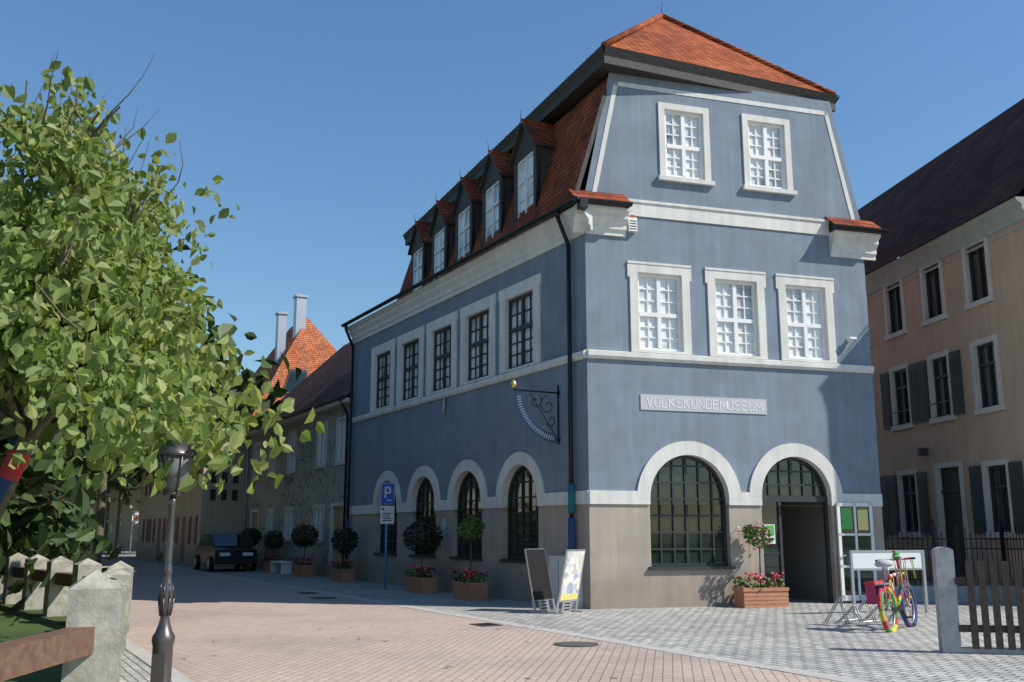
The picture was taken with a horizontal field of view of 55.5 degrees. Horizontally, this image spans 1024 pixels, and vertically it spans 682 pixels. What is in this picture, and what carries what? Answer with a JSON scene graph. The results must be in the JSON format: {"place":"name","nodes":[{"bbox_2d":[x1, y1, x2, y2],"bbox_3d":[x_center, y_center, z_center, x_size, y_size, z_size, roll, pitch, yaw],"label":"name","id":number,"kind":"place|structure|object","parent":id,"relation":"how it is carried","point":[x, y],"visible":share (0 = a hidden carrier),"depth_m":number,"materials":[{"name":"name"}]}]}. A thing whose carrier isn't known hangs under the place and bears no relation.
{"place":"outdoors","nodes":[
{"label":"outdoors","id":0,"kind":"place"},
{"bbox_2d":[0,599,66,681],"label":"park grass","id":1,"kind":"structure","parent":0,"point":[30,622],"depth_m":16.05,"materials":[{"name":"green plant"}]},
{"bbox_2d":[0,552,133,681],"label":"stone fence","id":2,"kind":"object","parent":1,"relation":"on","point":[89,599],"visible":0.91,"depth_m":7.86,"materials":[{"name":"stone"}]},
{"bbox_2d":[120,649,150,681],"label":"cobbles","id":3,"kind":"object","parent":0,"point":[134,668],"depth_m":11.17,"materials":[{"name":"grey stone"}]},
{"bbox_2d":[150,431,197,681],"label":"lamp","id":4,"kind":"object","parent":3,"relation":"on","point":[183,454],"visible":0.97,"depth_m":8.74,"materials":[{"name":"grey metal"}]},
{"bbox_2d":[241,341,352,576],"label":"house","id":5,"kind":"structure","parent":0,"point":[311,489],"depth_m":38.51,"materials":[{"name":"white"}]},
{"bbox_2d":[62,553,838,681],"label":"road pavers","id":6,"kind":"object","parent":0,"point":[238,630],"depth_m":13.41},
{"bbox_2d":[185,592,617,677],"bbox_3d":[-1.270,4.620,15.534,8.623,0.009,20.132,0,-11,0],"label":"clutter","id":7,"kind":"object","parent":6,"relation":"on","point":[576,644],"visible":0.97,"depth_m":13.78,"materials":[{"name":"metal"}]},
{"bbox_2d":[81,552,873,681],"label":"edging","id":8,"kind":"object","parent":6,"relation":"on","point":[142,654],"visible":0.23,"depth_m":13.28,"materials":[{"name":"stone"}]},
{"bbox_2d":[81,549,822,616],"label":"gutter strip","id":9,"kind":"object","parent":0,"point":[448,602],"visible":0.25,"depth_m":24.61,"materials":[{"name":"grey stone"}]},
{"bbox_2d":[129,511,138,554],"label":"signpost","id":10,"kind":"object","parent":9,"relation":"on","point":[135,514],"visible":0.47,"depth_m":67.18,"materials":[{"name":"grey metal"}]},
{"bbox_2d":[136,417,257,566],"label":"house","id":11,"kind":"structure","parent":9,"relation":"on","point":[199,511],"depth_m":46.03,"materials":[{"name":"beige paint"}]},
{"bbox_2d":[193,534,256,571],"bbox_3d":[-11.944,8.771,40.470,1.870,1.472,4.057,6,-13,-28],"label":"car","id":12,"kind":"object","parent":9,"relation":"on","point":[235,550],"visible":1,"depth_m":39.21,"materials":[{"name":"grey paint"}]},
{"bbox_2d":[216,294,336,440],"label":"house","id":13,"kind":"structure","parent":9,"relation":"on","point":[304,345],"depth_m":52.72,"materials":[{"name":"orange tile"}]},
{"bbox_2d":[270,560,292,573],"bbox_3d":[-8.885,8.704,37.434,0.450,0.460,1.600,6,-13,-28],"label":"bench","id":14,"kind":"object","parent":9,"relation":"on","point":[282,567],"visible":0.93,"depth_m":36.92,"materials":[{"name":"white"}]},
{"bbox_2d":[380,482,394,588],"bbox_3d":[-3.531,5.450,27.337,0.420,2.950,0.082,6,-13,-28],"label":"parking sign","id":15,"kind":"object","parent":9,"relation":"on","point":[387,498],"visible":0.99,"depth_m":27.44,"materials":[{"name":"blue metal"}]},
{"bbox_2d":[341,196,592,608],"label":"wall","id":16,"kind":"structure","parent":9,"relation":"on","point":[468,391],"depth_m":25.00,"materials":[{"name":"blue paint"}]},
{"bbox_2d":[241,516,788,607],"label":"potted plants","id":17,"kind":"object","parent":9,"relation":"on","point":[471,588],"visible":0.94,"depth_m":25.02,"materials":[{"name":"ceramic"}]},
{"bbox_2d":[524,549,585,613],"bbox_3d":[0.857,4.750,19.303,1.045,1.218,0.700,-9,-14,37],"label":"sandwich board","id":18,"kind":"object","parent":9,"relation":"on","point":[539,578],"visible":1,"depth_m":19.27,"materials":[{"name":"silver metal"}]},
{"bbox_2d":[548,555,582,608],"bbox_3d":[1.118,5.063,20.484,0.360,1.054,0.820,6,-13,-28],"label":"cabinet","id":19,"kind":"object","parent":9,"relation":"on","point":[556,562],"visible":0.52,"depth_m":20.47,"materials":[{"name":"white"}]},
{"bbox_2d":[585,73,887,608],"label":"facade","id":20,"kind":"structure","parent":9,"relation":"on","point":[730,369],"depth_m":22.05,"materials":[{"name":"blue paint"}]},
{"bbox_2d":[569,189,888,260],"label":"returns","id":21,"kind":"object","parent":20,"relation":"attached to","point":[610,221],"visible":1,"depth_m":21.65,"materials":[{"name":"white paint"}]},
{"bbox_2d":[736,503,876,600],"bbox_3d":[6.513,4.666,21.558,3.470,2.140,0.290,3,-12,-17],"label":"door leaf","id":22,"kind":"object","parent":20,"relation":"attached to","point":[855,528],"visible":0.69,"depth_m":21.86,"materials":[{"name":"white"}]},
{"bbox_2d":[858,98,1023,586],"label":"tan building","id":23,"kind":"structure","parent":9,"relation":"on","point":[945,298],"depth_m":25.30,"materials":[{"name":"paint"}]},
{"bbox_2d":[0,0,1023,393],"label":"sky","id":24,"kind":"structure","parent":0,"point":[329,125],"materials":[{"name":"blue"}]},
{"label":"ground","id":25,"kind":"structure","parent":0,"visible":0},
{"bbox_2d":[0,443,125,624],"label":"hedge","id":26,"kind":"object","parent":25,"relation":"on","point":[16,586],"visible":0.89,"depth_m":18.09,"materials":[{"name":"green plant"}]},
{"bbox_2d":[7,469,140,549],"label":"house","id":27,"kind":"structure","parent":25,"relation":"on","point":[125,526],"depth_m":90.26,"materials":[{"name":"beige paint"}]},
{"bbox_2d":[0,469,162,571],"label":"shrubs","id":28,"kind":"object","parent":25,"relation":"on","point":[68,537],"visible":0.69,"depth_m":23.68,"materials":[{"name":"green plant"}]},
{"bbox_2d":[0,244,300,563],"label":"trees","id":29,"kind":"object","parent":25,"relation":"on","point":[50,432],"visible":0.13,"depth_m":36.98,"materials":[{"name":"green plant"}]},
{"bbox_2d":[0,51,324,519],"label":"tree","id":30,"kind":"object","parent":25,"relation":"on","point":[98,316],"visible":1,"depth_m":10.76,"materials":[{"name":"green plant"}]},
{"bbox_2d":[482,601,1023,681],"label":"cobbles","id":31,"kind":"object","parent":25,"relation":"on","point":[800,635],"visible":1,"depth_m":14.56,"materials":[{"name":"grey stone"}]},
{"bbox_2d":[822,595,911,624],"bbox_3d":[6.334,4.709,17.214,2.280,0.452,0.438,9,-14,-37],"label":"bike rack","id":32,"kind":"object","parent":31,"relation":"on","point":[856,614],"visible":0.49,"depth_m":16.87,"materials":[{"name":"grey metal"}]},
{"bbox_2d":[849,550,928,614],"bbox_3d":[7.325,4.678,18.903,1.651,1.200,0.050,3,-11,-14],"label":"info board","id":33,"kind":"object","parent":31,"relation":"on","point":[862,559],"visible":0.84,"depth_m":18.94,"materials":[{"name":"grey metal"}]},
{"bbox_2d":[864,550,917,631],"bbox_3d":[6.242,4.109,16.044,1.824,1.300,0.644,9,-15,-40],"label":"bicycle","id":34,"kind":"object","parent":31,"relation":"on","point":[876,591],"visible":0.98,"depth_m":15.79,"materials":[{"name":"multicoloured metal"}]},
{"bbox_2d":[883,519,1005,601],"bbox_3d":[9.922,5.019,22.290,2.849,1.850,0.240,0,-11,-2],"label":"iron fence","id":35,"kind":"object","parent":31,"relation":"on","point":[962,594],"visible":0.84,"depth_m":22.30,"materials":[{"name":"black metal"}]},
{"bbox_2d":[931,547,1023,654],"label":"picket fence","id":36,"kind":"object","parent":31,"relation":"on","point":[946,582],"visible":1,"depth_m":12.67,"materials":[{"name":"wood"}]},
{"bbox_2d":[1002,525,1023,602],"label":"iron fence","id":37,"kind":"object","parent":31,"relation":"on","point":[1013,595],"visible":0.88,"depth_m":21.91,"materials":[{"name":"black metal"}]},
{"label":"walls","id":38,"kind":"object","parent":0,"visible":0},
{"bbox_2d":[397,2,839,299],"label":"roof","id":39,"kind":"structure","parent":38,"relation":"on","point":[535,163],"depth_m":24.36,"materials":[{"name":"red tile"}]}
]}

